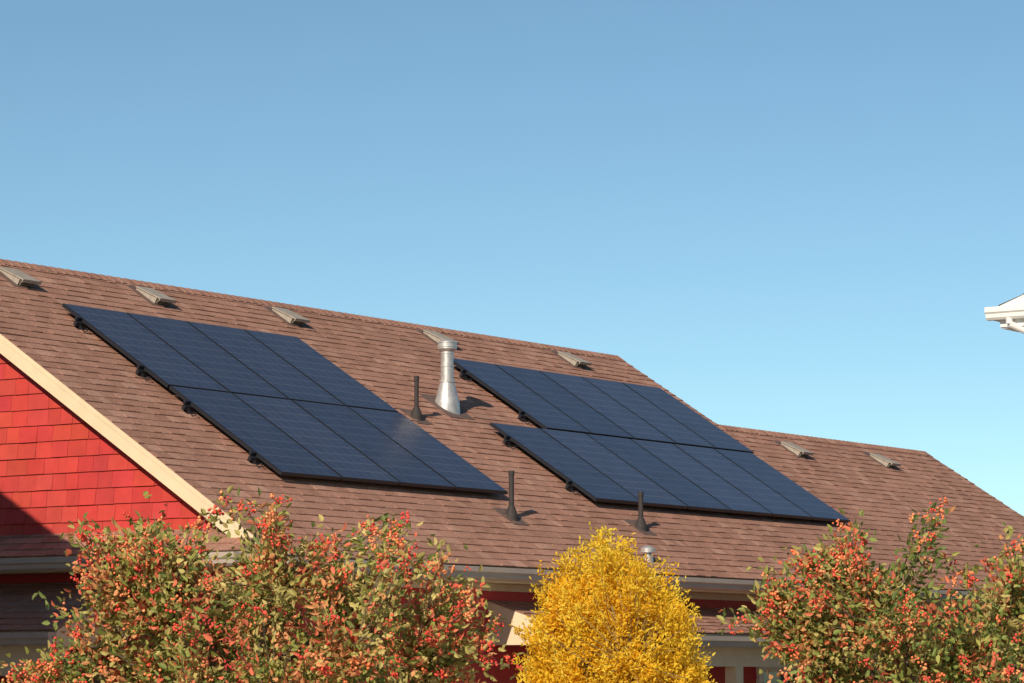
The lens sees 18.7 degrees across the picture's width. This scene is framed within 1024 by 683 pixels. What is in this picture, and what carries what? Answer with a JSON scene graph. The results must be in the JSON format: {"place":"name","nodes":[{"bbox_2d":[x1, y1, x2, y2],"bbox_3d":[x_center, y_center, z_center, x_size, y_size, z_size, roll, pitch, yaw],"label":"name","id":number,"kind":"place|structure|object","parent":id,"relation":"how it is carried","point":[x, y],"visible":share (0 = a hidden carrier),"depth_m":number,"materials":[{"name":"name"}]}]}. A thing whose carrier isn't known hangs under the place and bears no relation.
{"place":"outdoors","nodes":[
{"label":"outdoors","id":0,"kind":"place"},
{"bbox_2d":[0,0,1023,515],"label":"sky","id":1,"kind":"structure","parent":0,"point":[797,217],"materials":[{"name":"blue"}]},
{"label":"concrete driveway","id":2,"kind":"structure","parent":0,"visible":0},
{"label":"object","id":3,"kind":"object","parent":2,"relation":"on","visible":0},
{"bbox_2d":[984,304,1023,333],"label":"gutters","id":4,"kind":"object","parent":3,"relation":"attached to","point":[1009,314],"visible":1,"depth_m":31.73,"materials":[{"name":"white metal"}]},
{"bbox_2d":[1000,295,1023,331],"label":"trim","id":5,"kind":"structure","parent":3,"relation":"attached to","point":[1015,301],"depth_m":31.79,"materials":[{"name":"white paint"}]},
{"label":"ground","id":6,"kind":"structure","parent":0,"visible":0},
{"bbox_2d":[0,485,523,682],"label":"crabapple tree","id":7,"kind":"object","parent":6,"relation":"on","point":[151,591],"visible":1,"depth_m":23.67,"materials":[{"name":"green plant"}]},
{"bbox_2d":[1,363,730,600],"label":"house wall","id":8,"kind":"structure","parent":6,"relation":"on","point":[91,471],"depth_m":31.82,"materials":[{"name":"paint"}]},
{"bbox_2d":[2,333,970,590],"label":"roof deck","id":9,"kind":"structure","parent":8,"relation":"on","point":[486,565],"depth_m":33.55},
{"bbox_2d":[62,303,507,493],"bbox_3d":[-2.475,0.660,34.517,3.091,1.990,4.298,-4,-8,35],"label":"solar panel array","id":10,"kind":"object","parent":9,"relation":"on","point":[283,405],"visible":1,"depth_m":34.28,"materials":[{"name":"blue glass"}]},
{"bbox_2d":[398,376,432,424],"bbox_3d":[-1.141,0.700,36.753,0.308,0.583,0.300,-4,-8,35],"label":"plumbing vent pipe","id":11,"kind":"object","parent":9,"relation":"on","point":[416,413],"visible":0.96,"depth_m":36.72,"materials":[{"name":"grey metal"}]},
{"bbox_2d":[419,339,474,419],"bbox_3d":[-0.795,0.468,37.859,0.494,0.982,0.520,-4,-8,35],"label":"metal flue pipe","id":12,"kind":"object","parent":9,"relation":"on","point":[445,399],"visible":0.98,"depth_m":37.78,"materials":[{"name":"metal"}]},
{"bbox_2d":[492,471,528,525],"bbox_3d":[-0.017,1.753,34.728,0.308,0.613,0.300,-4,-8,35],"label":"plumbing vent pipe","id":13,"kind":"object","parent":9,"relation":"on","point":[510,512],"visible":0.98,"depth_m":34.69,"materials":[{"name":"grey metal"}]},
{"bbox_2d":[0,259,1023,590],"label":"roof shingles","id":14,"kind":"object","parent":9,"relation":"on","point":[204,455],"visible":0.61,"depth_m":36.90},
{"bbox_2d":[0,267,41,289],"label":"roof vent","id":15,"kind":"object","parent":14,"relation":"on","point":[18,278],"visible":1,"depth_m":34.12,"materials":[{"name":"beige metal"}]},
{"bbox_2d":[125,284,176,308],"bbox_3d":[-4.177,-0.524,36.140,0.479,0.270,0.440,-4,-8,35],"label":"roof vent","id":16,"kind":"object","parent":14,"relation":"on","point":[151,296],"visible":1,"depth_m":36.04,"materials":[{"name":"beige metal"}]},
{"bbox_2d":[263,306,310,327],"bbox_3d":[-2.754,-0.306,38.196,0.479,0.270,0.440,-4,-8,35],"label":"roof vent","id":17,"kind":"object","parent":14,"relation":"on","point":[291,317],"visible":1,"depth_m":38.10,"materials":[{"name":"beige metal"}]},
{"bbox_2d":[414,328,459,349],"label":"roof vent","id":18,"kind":"object","parent":14,"relation":"on","point":[435,337],"visible":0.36,"depth_m":40.71,"materials":[{"name":"beige metal"}]},
{"bbox_2d":[549,350,591,369],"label":"roof vent","id":19,"kind":"object","parent":14,"relation":"on","point":[575,361],"visible":1,"depth_m":43.23,"materials":[{"name":"beige metal"}]},
{"bbox_2d":[773,440,813,458],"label":"roof vent","id":20,"kind":"object","parent":14,"relation":"on","point":[799,451],"visible":1,"depth_m":44.60,"materials":[{"name":"beige metal"}]},
{"bbox_2d":[862,452,900,469],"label":"roof vent","id":21,"kind":"object","parent":14,"relation":"on","point":[885,462],"visible":1,"depth_m":46.76,"materials":[{"name":"beige metal"}]},
{"bbox_2d":[623,492,657,535],"bbox_3d":[1.520,2.048,36.880,0.308,0.523,0.300,-4,-8,35],"label":"plumbing vent pipe","id":22,"kind":"object","parent":9,"relation":"on","point":[639,524],"visible":1,"depth_m":36.84,"materials":[{"name":"grey metal"}]},
{"bbox_2d":[640,545,654,563],"bbox_3d":[1.562,2.459,35.729,0.170,0.220,0.170,-4,-8,35],"label":"exhaust vent cap","id":23,"kind":"object","parent":9,"relation":"on","point":[648,550],"visible":0.84,"depth_m":35.68,"materials":[{"name":"metal"}]},
{"bbox_2d":[453,358,849,522],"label":"solar panel array","id":24,"kind":"object","parent":9,"relation":"on","point":[598,440],"visible":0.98,"depth_m":40.21,"materials":[{"name":"blue glass"}]},
{"bbox_2d":[283,557,1019,600],"bbox_3d":[3.708,3.048,38.240,0.120,0.130,20.694,-4,-8,35],"label":"eave gutter","id":25,"kind":"object","parent":9,"relation":"attached to","point":[503,574],"visible":0.19,"depth_m":33.28,"materials":[{"name":"metal"}]},
{"bbox_2d":[0,333,1017,610],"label":"trim boards","id":26,"kind":"object","parent":8,"relation":"attached to","point":[160,471],"depth_m":31.52,"materials":[{"name":"beige wood"}]},
{"bbox_2d":[0,353,1023,682],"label":"siding","id":27,"kind":"object","parent":8,"relation":"attached to","point":[46,441],"visible":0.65,"depth_m":31.85,"materials":[{"name":"red wood"}]},
{"bbox_2d":[756,667,806,682],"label":"windows","id":28,"kind":"structure","parent":27,"relation":"attached to","point":[763,677],"depth_m":38.14,"materials":[{"name":"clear glass"}]},
{"bbox_2d":[0,527,882,682],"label":"trim","id":29,"kind":"structure","parent":6,"relation":"on","point":[733,661],"depth_m":33.16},
{"bbox_2d":[0,526,847,634],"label":"roof shingles","id":30,"kind":"object","parent":29,"relation":"on","point":[21,609],"visible":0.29,"depth_m":31.38,"materials":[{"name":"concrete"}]},
{"bbox_2d":[0,552,870,648],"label":"gutters","id":31,"kind":"object","parent":29,"relation":"attached to","point":[30,564],"visible":0.28,"depth_m":31.04,"materials":[{"name":"metal"}]},
{"bbox_2d":[508,521,716,682],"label":"yellow ash tree","id":32,"kind":"object","parent":6,"relation":"on","point":[606,620],"visible":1,"depth_m":27.59,"materials":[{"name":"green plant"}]},
{"bbox_2d":[717,497,1023,682],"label":"crabapple tree","id":33,"kind":"object","parent":6,"relation":"on","point":[808,629],"visible":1,"depth_m":24.78,"materials":[{"name":"green plant"}]}
]}

